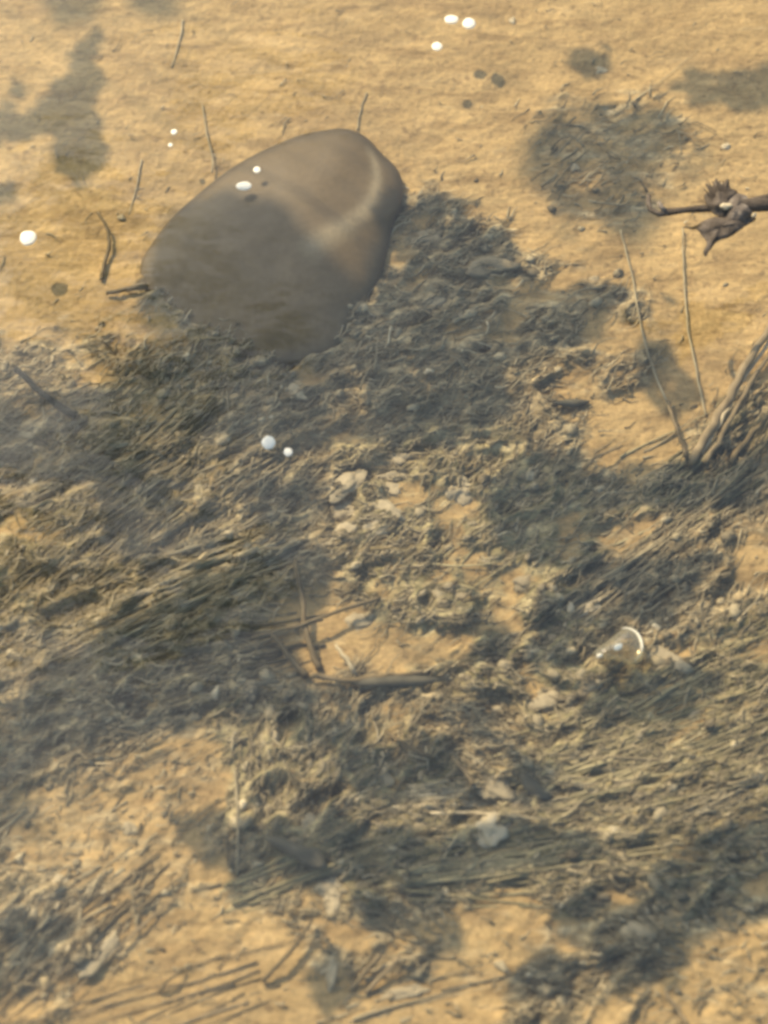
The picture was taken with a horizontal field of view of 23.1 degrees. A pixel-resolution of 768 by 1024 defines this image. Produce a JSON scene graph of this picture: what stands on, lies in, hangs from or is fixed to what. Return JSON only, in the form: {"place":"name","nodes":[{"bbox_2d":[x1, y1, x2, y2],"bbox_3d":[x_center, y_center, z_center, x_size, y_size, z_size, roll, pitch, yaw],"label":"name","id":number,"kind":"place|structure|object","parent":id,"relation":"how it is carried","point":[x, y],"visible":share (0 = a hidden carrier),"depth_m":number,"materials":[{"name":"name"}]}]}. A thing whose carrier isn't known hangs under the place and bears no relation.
{"place":"outdoors","nodes":[
{"label":"outdoors","id":0,"kind":"place"},
{"bbox_2d":[0,0,767,1023],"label":"stream bed","id":1,"kind":"object","parent":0,"point":[418,114],"visible":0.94,"depth_m":1.55,"materials":[{"name":"sand"}]},
{"bbox_2d":[13,366,77,418],"bbox_3d":[-0.279,-0.097,1.533,0.068,0.014,0.010,33,65,18],"label":"stick","id":2,"kind":"object","parent":1,"relation":"on","point":[59,405],"visible":1,"depth_m":1.53,"materials":[{"name":"wood"}]},
{"bbox_2d":[52,874,68,882],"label":"pebble","id":3,"kind":"object","parent":1,"relation":"on","point":[57,878],"visible":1,"depth_m":1.35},
{"bbox_2d":[0,808,153,1022],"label":"water weed","id":4,"kind":"object","parent":1,"relation":"on","point":[46,920],"visible":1,"depth_m":1.33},
{"bbox_2d":[0,354,172,487],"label":"water weed","id":5,"kind":"object","parent":1,"relation":"on","point":[75,421],"visible":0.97,"depth_m":1.53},
{"bbox_2d":[0,847,194,1023],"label":"water weed","id":6,"kind":"object","parent":1,"relation":"on","point":[109,922],"visible":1,"depth_m":1.33,"materials":[{"name":"brown plant"}]},
{"bbox_2d":[77,930,121,978],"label":"leaf","id":7,"kind":"object","parent":1,"relation":"on","point":[91,968],"visible":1,"depth_m":1.31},
{"bbox_2d":[96,211,111,280],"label":"twig","id":8,"kind":"object","parent":1,"relation":"on","point":[103,268],"visible":1,"depth_m":1.63,"materials":[{"name":"wood"}]},
{"bbox_2d":[101,437,133,447],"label":"pebble","id":9,"kind":"object","parent":1,"relation":"on","point":[122,444],"visible":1,"depth_m":1.52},
{"bbox_2d":[0,406,244,645],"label":"water weed","id":10,"kind":"object","parent":1,"relation":"on","point":[151,482],"visible":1,"depth_m":1.50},
{"bbox_2d":[106,283,147,294],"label":"twig","id":11,"kind":"object","parent":1,"relation":"on","point":[143,286],"visible":1,"depth_m":1.60,"materials":[{"name":"wood"}]},
{"bbox_2d":[123,821,139,835],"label":"pebble","id":12,"kind":"object","parent":1,"relation":"on","point":[130,828],"visible":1,"depth_m":1.36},
{"bbox_2d":[128,159,141,214],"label":"twig","id":13,"kind":"object","parent":1,"relation":"on","point":[136,185],"visible":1,"depth_m":1.67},
{"bbox_2d":[0,512,307,706],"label":"water weed","id":14,"kind":"object","parent":1,"relation":"on","point":[217,559],"visible":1,"depth_m":1.46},
{"bbox_2d":[75,336,235,448],"bbox_3d":[-0.190,-0.094,1.549,0.094,0.018,0.147,39,67,20],"label":"water weed","id":15,"kind":"object","parent":1,"relation":"on","point":[169,368],"visible":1,"depth_m":1.56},
{"bbox_2d":[0,607,326,816],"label":"water weed","id":16,"kind":"object","parent":1,"relation":"on","point":[275,651],"visible":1,"depth_m":1.43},
{"bbox_2d":[158,968,183,992],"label":"twig","id":17,"kind":"object","parent":1,"relation":"on","point":[160,990],"visible":1,"depth_m":1.30,"materials":[{"name":"wood"}]},
{"bbox_2d":[29,930,322,1023],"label":"water weed","id":18,"kind":"object","parent":1,"relation":"on","point":[224,986],"visible":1,"depth_m":1.30,"materials":[{"name":"brown plant"}]},
{"bbox_2d":[0,501,353,718],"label":"water weed","id":19,"kind":"object","parent":1,"relation":"on","point":[214,581],"visible":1,"depth_m":1.46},
{"bbox_2d":[171,19,183,67],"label":"twig","id":20,"kind":"object","parent":1,"relation":"on","point":[182,20],"visible":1,"depth_m":1.75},
{"bbox_2d":[0,371,366,661],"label":"water weed","id":21,"kind":"object","parent":1,"relation":"on","point":[180,524],"visible":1,"depth_m":1.51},
{"bbox_2d":[201,102,213,172],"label":"twig","id":22,"kind":"object","parent":1,"relation":"on","point":[208,140],"visible":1,"depth_m":1.69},
{"bbox_2d":[204,824,213,839],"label":"pebble","id":23,"kind":"object","parent":1,"relation":"on","point":[207,827],"visible":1,"depth_m":1.36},
{"bbox_2d":[233,769,239,874],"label":"stem","id":24,"kind":"object","parent":1,"relation":"on","point":[237,820],"visible":1,"depth_m":1.35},
{"bbox_2d":[243,683,258,703],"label":"pebble","id":25,"kind":"object","parent":1,"relation":"on","point":[253,694],"visible":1,"depth_m":1.42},
{"bbox_2d":[140,128,402,365],"bbox_3d":[-0.089,-0.246,1.633,0.200,0.047,0.262,21,62,12],"label":"stone","id":26,"kind":"object","parent":1,"relation":"on","point":[285,254],"visible":1,"depth_m":1.61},
{"bbox_2d":[260,919,313,982],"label":"twig","id":27,"kind":"object","parent":1,"relation":"on","point":[276,966],"visible":1,"depth_m":1.31,"materials":[{"name":"wood"}]},
{"bbox_2d":[268,630,308,678],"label":"twig","id":28,"kind":"object","parent":1,"relation":"on","point":[303,672],"visible":1,"depth_m":1.43,"materials":[{"name":"wood"}]},
{"bbox_2d":[265,836,325,868],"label":"sunken leaf","id":29,"kind":"object","parent":1,"relation":"on","point":[311,856],"visible":1,"depth_m":1.34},
{"bbox_2d":[284,383,307,399],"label":"pebble","id":30,"kind":"object","parent":1,"relation":"on","point":[293,388],"visible":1,"depth_m":1.55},
{"bbox_2d":[293,559,322,670],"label":"twig","id":31,"kind":"object","parent":1,"relation":"on","point":[312,651],"visible":1,"depth_m":1.44,"materials":[{"name":"wood"}]},
{"bbox_2d":[301,812,316,827],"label":"pebble","id":32,"kind":"object","parent":1,"relation":"on","point":[308,819],"visible":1,"depth_m":1.36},
{"bbox_2d":[252,596,380,638],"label":"twig","id":33,"kind":"object","parent":1,"relation":"on","point":[359,604],"visible":1,"depth_m":1.44,"materials":[{"name":"wood"}]},
{"bbox_2d":[313,875,342,897],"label":"pebble","id":34,"kind":"object","parent":1,"relation":"on","point":[324,885],"visible":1,"depth_m":1.34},
{"bbox_2d":[325,953,337,991],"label":"pebble","id":35,"kind":"object","parent":1,"relation":"on","point":[331,972],"visible":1,"depth_m":1.31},
{"bbox_2d":[323,881,341,923],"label":"pebble","id":36,"kind":"object","parent":1,"relation":"on","point":[331,908],"visible":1,"depth_m":1.34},
{"bbox_2d":[328,500,354,521],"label":"pebble","id":37,"kind":"object","parent":1,"relation":"on","point":[339,511],"visible":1,"depth_m":1.50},
{"bbox_2d":[332,522,357,537],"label":"pebble","id":38,"kind":"object","parent":1,"relation":"on","point":[348,526],"visible":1,"depth_m":1.49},
{"bbox_2d":[335,643,356,676],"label":"twig","id":39,"kind":"object","parent":1,"relation":"on","point":[345,657],"visible":1,"depth_m":1.43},
{"bbox_2d":[327,468,366,503],"bbox_3d":[-0.030,-0.022,1.511,0.043,0.007,0.019,-37,66,-19],"label":"pebble","id":40,"kind":"object","parent":1,"relation":"on","point":[353,481],"visible":1,"depth_m":1.51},
{"bbox_2d":[219,790,480,913],"bbox_3d":[-0.029,0.240,1.359,0.194,0.022,0.080,-8,60,-5],"label":"water weed","id":41,"kind":"object","parent":1,"relation":"on","point":[286,884],"visible":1,"depth_m":1.34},
{"bbox_2d":[343,612,372,630],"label":"pebble","id":42,"kind":"object","parent":1,"relation":"on","point":[359,621],"visible":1,"depth_m":1.45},
{"bbox_2d":[355,301,362,311],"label":"pebble","id":43,"kind":"object","parent":1,"relation":"on","point":[360,307],"visible":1,"depth_m":1.59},
{"bbox_2d":[356,92,366,130],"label":"twig","id":44,"kind":"object","parent":1,"relation":"on","point":[360,111],"visible":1,"depth_m":1.71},
{"bbox_2d":[349,953,381,991],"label":"twig","id":45,"kind":"object","parent":1,"relation":"on","point":[364,972],"visible":1,"depth_m":1.31,"materials":[{"name":"wood"}]},
{"bbox_2d":[310,670,429,683],"bbox_3d":[-0.011,0.125,1.421,0.092,0.016,0.011,-4,60,-2],"label":"stick","id":46,"kind":"object","parent":1,"relation":"on","point":[316,675],"visible":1,"depth_m":1.42,"materials":[{"name":"wood"}]},
{"bbox_2d":[362,518,388,537],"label":"pebble","id":47,"kind":"object","parent":1,"relation":"on","point":[370,525],"visible":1,"depth_m":1.49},
{"bbox_2d":[364,955,401,993],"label":"twig","id":48,"kind":"object","parent":1,"relation":"on","point":[373,984],"visible":1,"depth_m":1.31,"materials":[{"name":"wood"}]},
{"bbox_2d":[0,0,767,1023],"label":"weed litter","id":49,"kind":"object","parent":1,"relation":"on","point":[468,688],"visible":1,"depth_m":1.44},
{"bbox_2d":[593,627,644,664],"bbox_3d":[0.178,0.100,1.424,0.040,0.017,0.032,0,60,0],"label":"bubble","id":50,"kind":"object","parent":49,"relation":"on","point":[617,647],"visible":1,"depth_m":1.42,"materials":[{"name":"clear"}]},
{"bbox_2d":[702,355,767,464],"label":"reed stem","id":51,"kind":"object","parent":49,"relation":"on","point":[716,445],"visible":1,"depth_m":1.52,"materials":[{"name":"brown plant"}]},
{"bbox_2d":[0,49,767,1023],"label":"fine gravel","id":52,"kind":"structure","parent":1,"relation":"on","point":[418,973],"depth_m":1.43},
{"bbox_2d":[377,771,394,786],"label":"pebble","id":53,"kind":"object","parent":1,"relation":"on","point":[387,778],"visible":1,"depth_m":1.38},
{"bbox_2d":[374,471,401,481],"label":"pebble","id":54,"kind":"object","parent":1,"relation":"on","point":[390,473],"visible":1,"depth_m":1.52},
{"bbox_2d":[374,499,406,520],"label":"pebble","id":55,"kind":"object","parent":1,"relation":"on","point":[387,505],"visible":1,"depth_m":1.49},
{"bbox_2d":[386,482,400,496],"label":"pebble","id":56,"kind":"object","parent":1,"relation":"on","point":[393,488],"visible":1,"depth_m":1.51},
{"bbox_2d":[350,676,440,686],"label":"sunken leaf","id":57,"kind":"object","parent":1,"relation":"on","point":[396,681],"visible":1,"depth_m":1.41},
{"bbox_2d":[388,452,417,466],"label":"pebble","id":58,"kind":"object","parent":1,"relation":"on","point":[398,459],"visible":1,"depth_m":1.53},
{"bbox_2d":[380,984,430,999],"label":"pebble","id":59,"kind":"object","parent":1,"relation":"on","point":[417,990],"visible":1,"depth_m":1.31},
{"bbox_2d":[385,730,435,760],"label":"twig","id":60,"kind":"object","parent":1,"relation":"on","point":[416,750],"visible":1,"depth_m":1.39,"materials":[{"name":"wood"}]},
{"bbox_2d":[418,770,422,780],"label":"pebble","id":61,"kind":"object","parent":1,"relation":"on","point":[420,775],"visible":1,"depth_m":1.39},
{"bbox_2d":[409,228,441,245],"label":"pebble","id":62,"kind":"object","parent":1,"relation":"on","point":[426,240],"visible":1,"depth_m":1.64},
{"bbox_2d":[420,293,446,305],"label":"pebble","id":63,"kind":"object","parent":1,"relation":"on","point":[440,300],"visible":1,"depth_m":1.60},
{"bbox_2d":[351,420,552,587],"bbox_3d":[0.064,0.013,1.494,0.125,0.023,0.185,33,65,17],"label":"water weed","id":64,"kind":"object","parent":1,"relation":"on","point":[471,551],"visible":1,"depth_m":1.48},
{"bbox_2d":[444,476,472,506],"bbox_3d":[0.062,-0.017,1.512,0.025,0.009,0.026,23,63,13],"label":"pebble","id":65,"kind":"object","parent":1,"relation":"on","point":[461,497],"visible":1,"depth_m":1.51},
{"bbox_2d":[300,935,621,1023],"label":"water weed","id":66,"kind":"object","parent":1,"relation":"on","point":[386,1011],"visible":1,"depth_m":1.31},
{"bbox_2d":[455,592,467,598],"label":"pebble","id":67,"kind":"object","parent":1,"relation":"on","point":[461,595],"visible":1,"depth_m":1.46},
{"bbox_2d":[451,756,474,785],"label":"twig","id":68,"kind":"object","parent":1,"relation":"on","point":[461,768],"visible":1,"depth_m":1.38,"materials":[{"name":"wood"}]},
{"bbox_2d":[451,306,477,322],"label":"pebble","id":69,"kind":"object","parent":1,"relation":"on","point":[460,315],"visible":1,"depth_m":1.59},
{"bbox_2d":[392,769,570,826],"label":"water weed","id":70,"kind":"object","parent":1,"relation":"on","point":[414,789],"visible":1,"depth_m":1.38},
{"bbox_2d":[378,289,586,357],"bbox_3d":[0.084,-0.167,1.592,0.191,0.015,0.070,-16,61,-9],"label":"water weed","id":71,"kind":"object","parent":1,"relation":"on","point":[428,328],"visible":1,"depth_m":1.58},
{"bbox_2d":[465,256,521,278],"bbox_3d":[0.092,-0.212,1.616,0.050,0.008,0.024,-17,62,-10],"label":"pebble","id":72,"kind":"object","parent":1,"relation":"on","point":[504,263],"visible":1,"depth_m":1.61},
{"bbox_2d":[476,812,511,848],"bbox_3d":[0.080,0.231,1.362,0.027,0.008,0.027,0,60,0],"label":"pebble","id":73,"kind":"object","parent":1,"relation":"on","point":[492,834],"visible":1,"depth_m":1.36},
{"bbox_2d":[476,774,515,800],"bbox_3d":[0.077,0.202,1.383,0.042,0.008,0.022,7,60,4],"label":"pebble","id":74,"kind":"object","parent":1,"relation":"on","point":[491,790],"visible":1,"depth_m":1.38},
{"bbox_2d":[508,799,524,806],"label":"pebble","id":75,"kind":"object","parent":1,"relation":"on","point":[516,802],"visible":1,"depth_m":1.38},
{"bbox_2d":[512,574,533,591],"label":"pebble","id":76,"kind":"object","parent":1,"relation":"on","point":[524,581],"visible":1,"depth_m":1.47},
{"bbox_2d":[519,772,552,800],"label":"sunken leaf","id":77,"kind":"object","parent":1,"relation":"on","point":[532,786],"visible":1,"depth_m":1.38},
{"bbox_2d":[528,687,559,712],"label":"pebble","id":78,"kind":"object","parent":1,"relation":"on","point":[544,704],"visible":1,"depth_m":1.41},
{"bbox_2d":[542,633,557,643],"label":"pebble","id":79,"kind":"object","parent":1,"relation":"on","point":[549,636],"visible":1,"depth_m":1.45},
{"bbox_2d":[394,749,712,836],"bbox_3d":[0.111,0.211,1.377,0.265,0.021,0.077,0,60,0],"label":"water weed","id":80,"kind":"object","parent":1,"relation":"on","point":[531,798],"visible":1,"depth_m":1.37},
{"bbox_2d":[370,773,767,912],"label":"water weed","id":81,"kind":"object","parent":1,"relation":"on","point":[449,876],"visible":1,"depth_m":1.35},
{"bbox_2d":[553,399,589,406],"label":"sunken leaf","id":82,"kind":"object","parent":1,"relation":"on","point":[573,402],"visible":1,"depth_m":1.55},
{"bbox_2d":[570,163,579,171],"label":"pebble","id":83,"kind":"object","parent":1,"relation":"on","point":[574,167],"visible":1,"depth_m":1.69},
{"bbox_2d":[562,598,596,626],"bbox_3d":[0.152,0.078,1.452,0.038,0.003,0.010,-38,67,-20],"label":"pebble","id":84,"kind":"object","parent":1,"relation":"on","point":[586,612],"visible":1,"depth_m":1.45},
{"bbox_2d":[578,683,594,695],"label":"pebble","id":85,"kind":"object","parent":1,"relation":"on","point":[587,691],"visible":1,"depth_m":1.42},
{"bbox_2d":[585,597,602,611],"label":"pebble","id":86,"kind":"object","parent":1,"relation":"on","point":[596,605],"visible":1,"depth_m":1.45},
{"bbox_2d":[589,275,599,281],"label":"pebble","id":87,"kind":"object","parent":1,"relation":"on","point":[594,278],"visible":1,"depth_m":1.61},
{"bbox_2d":[581,444,622,469],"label":"twig","id":88,"kind":"object","parent":1,"relation":"on","point":[589,463],"visible":1,"depth_m":1.51,"materials":[{"name":"wood"}]},
{"bbox_2d":[596,66,607,73],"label":"pebble","id":89,"kind":"object","parent":1,"relation":"on","point":[601,69],"visible":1,"depth_m":1.74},
{"bbox_2d":[530,49,698,228],"bbox_3d":[0.217,-0.329,1.694,0.228,0.013,0.155,-19,62,-11],"label":"water weed","id":90,"kind":"object","parent":1,"relation":"on","point":[570,155],"visible":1,"depth_m":1.68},
{"bbox_2d":[462,633,767,823],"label":"water weed","id":91,"kind":"object","parent":1,"relation":"on","point":[581,766],"visible":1,"depth_m":1.39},
{"bbox_2d":[609,826,620,835],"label":"pebble","id":92,"kind":"object","parent":1,"relation":"on","point":[613,828],"visible":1,"depth_m":1.36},
{"bbox_2d":[547,839,699,954],"bbox_3d":[0.161,0.271,1.339,0.130,0.019,0.096,0,60,0],"label":"water weed","id":93,"kind":"object","parent":1,"relation":"on","point":[595,919],"visible":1,"depth_m":1.33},
{"bbox_2d":[620,921,655,943],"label":"pebble","id":94,"kind":"object","parent":1,"relation":"on","point":[639,929],"visible":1,"depth_m":1.32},
{"bbox_2d":[559,412,718,498],"bbox_3d":[0.221,-0.047,1.526,0.165,0.018,0.065,-31,65,-17],"label":"water weed","id":95,"kind":"object","parent":1,"relation":"on","point":[645,457],"visible":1,"depth_m":1.52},
{"bbox_2d":[520,399,767,660],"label":"water weed","id":96,"kind":"object","parent":1,"relation":"on","point":[607,573],"visible":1,"depth_m":1.47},
{"bbox_2d":[620,229,667,402],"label":"reed stem","id":97,"kind":"object","parent":1,"relation":"on","point":[649,357],"visible":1,"depth_m":1.58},
{"bbox_2d":[633,645,693,673],"bbox_3d":[0.212,0.112,1.431,0.051,0.005,0.018,25,63,14],"label":"pebble","id":98,"kind":"object","parent":1,"relation":"on","point":[664,653],"visible":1,"depth_m":1.43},
{"bbox_2d":[571,376,767,546],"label":"water weed","id":99,"kind":"object","parent":1,"relation":"on","point":[689,471],"visible":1,"depth_m":1.51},
{"bbox_2d":[687,323,767,466],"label":"reed stem","id":100,"kind":"object","parent":99,"relation":"on","point":[713,425],"visible":1,"depth_m":1.53,"materials":[{"name":"beige plant"}]},
{"bbox_2d":[728,413,767,464],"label":"reed stem","id":101,"kind":"object","parent":99,"relation":"on","point":[739,448],"visible":1,"depth_m":1.52,"materials":[{"name":"brown plant"}]},
{"bbox_2d":[583,590,767,766],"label":"water weed","id":102,"kind":"object","parent":1,"relation":"on","point":[679,693],"visible":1,"depth_m":1.41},
{"bbox_2d":[663,991,688,1023],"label":"twig","id":103,"kind":"object","parent":1,"relation":"on","point":[673,1005],"visible":1,"depth_m":1.29,"materials":[{"name":"wood"}]},
{"bbox_2d":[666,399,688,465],"bbox_3d":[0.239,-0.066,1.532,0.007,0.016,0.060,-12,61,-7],"label":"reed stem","id":104,"kind":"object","parent":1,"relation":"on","point":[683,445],"visible":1,"depth_m":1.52,"materials":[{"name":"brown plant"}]},
{"bbox_2d":[682,227,706,415],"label":"reed stem","id":105,"kind":"object","parent":1,"relation":"on","point":[692,351],"visible":0.98,"depth_m":1.58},
{"bbox_2d":[687,706,703,720],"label":"pebble","id":106,"kind":"object","parent":1,"relation":"on","point":[695,712],"visible":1,"depth_m":1.41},
{"bbox_2d":[707,835,719,847],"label":"pebble","id":107,"kind":"object","parent":1,"relation":"on","point":[715,840],"visible":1,"depth_m":1.36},
{"bbox_2d":[660,772,767,824],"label":"water weed","id":108,"kind":"object","parent":1,"relation":"on","point":[739,791],"visible":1,"depth_m":1.37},
{"bbox_2d":[721,143,729,149],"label":"pebble","id":109,"kind":"object","parent":1,"relation":"on","point":[726,146],"visible":1,"depth_m":1.69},
{"bbox_2d":[701,340,767,453],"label":"reed stem","id":110,"kind":"object","parent":1,"relation":"on","point":[755,361],"visible":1,"depth_m":1.54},
{"label":"water","id":111,"kind":"structure","parent":0,"visible":0},
{"bbox_2d":[20,231,35,245],"bbox_3d":[-0.302,-0.233,1.595,0.014,0.004,0.016,0,60,0],"label":"bubble","id":112,"kind":"object","parent":111,"relation":"on","point":[27,238],"visible":1,"depth_m":1.59,"materials":[{"name":"white"}]},
{"bbox_2d":[236,182,251,189],"bbox_3d":[-0.121,-0.282,1.623,0.013,0.003,0.010,0,60,0],"label":"bubble","id":113,"kind":"object","parent":111,"relation":"on","point":[243,185],"visible":1,"depth_m":1.62,"materials":[{"name":"beige"}]},
{"bbox_2d":[261,436,275,448],"bbox_3d":[-0.092,-0.055,1.493,0.012,0.003,0.013,0,60,0],"label":"bubble","id":114,"kind":"object","parent":111,"relation":"on","point":[268,442],"visible":1,"depth_m":1.49,"materials":[{"name":"white"}]},
{"bbox_2d":[284,448,292,455],"bbox_3d":[-0.076,-0.048,1.488,0.007,0.002,0.008,0,60,0],"label":"bubble","id":115,"kind":"object","parent":111,"relation":"on","point":[288,452],"visible":1,"depth_m":1.49,"materials":[{"name":"white"}]},
{"bbox_2d":[432,42,441,50],"bbox_3d":[0.048,-0.423,1.705,0.010,0.003,0.011,0,60,0],"label":"bubble","id":116,"kind":"object","parent":111,"relation":"on","point":[436,46],"visible":1,"depth_m":1.70,"materials":[{"name":"white"}]},
{"bbox_2d":[445,15,457,23],"bbox_3d":[0.062,-0.452,1.722,0.013,0.003,0.010,0,60,0],"label":"bubble","id":117,"kind":"object","parent":111,"relation":"on","point":[450,19],"visible":1,"depth_m":1.72,"materials":[{"name":"beige"}]},
{"bbox_2d":[462,18,475,28],"bbox_3d":[0.078,-0.447,1.719,0.012,0.004,0.013,0,60,0],"label":"bubble","id":118,"kind":"object","parent":111,"relation":"on","point":[468,23],"visible":1,"depth_m":1.72,"materials":[{"name":"white"}]},
{"bbox_2d":[646,178,767,255],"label":"dead seed head","id":119,"kind":"object","parent":111,"relation":"on","point":[733,210],"visible":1,"depth_m":1.51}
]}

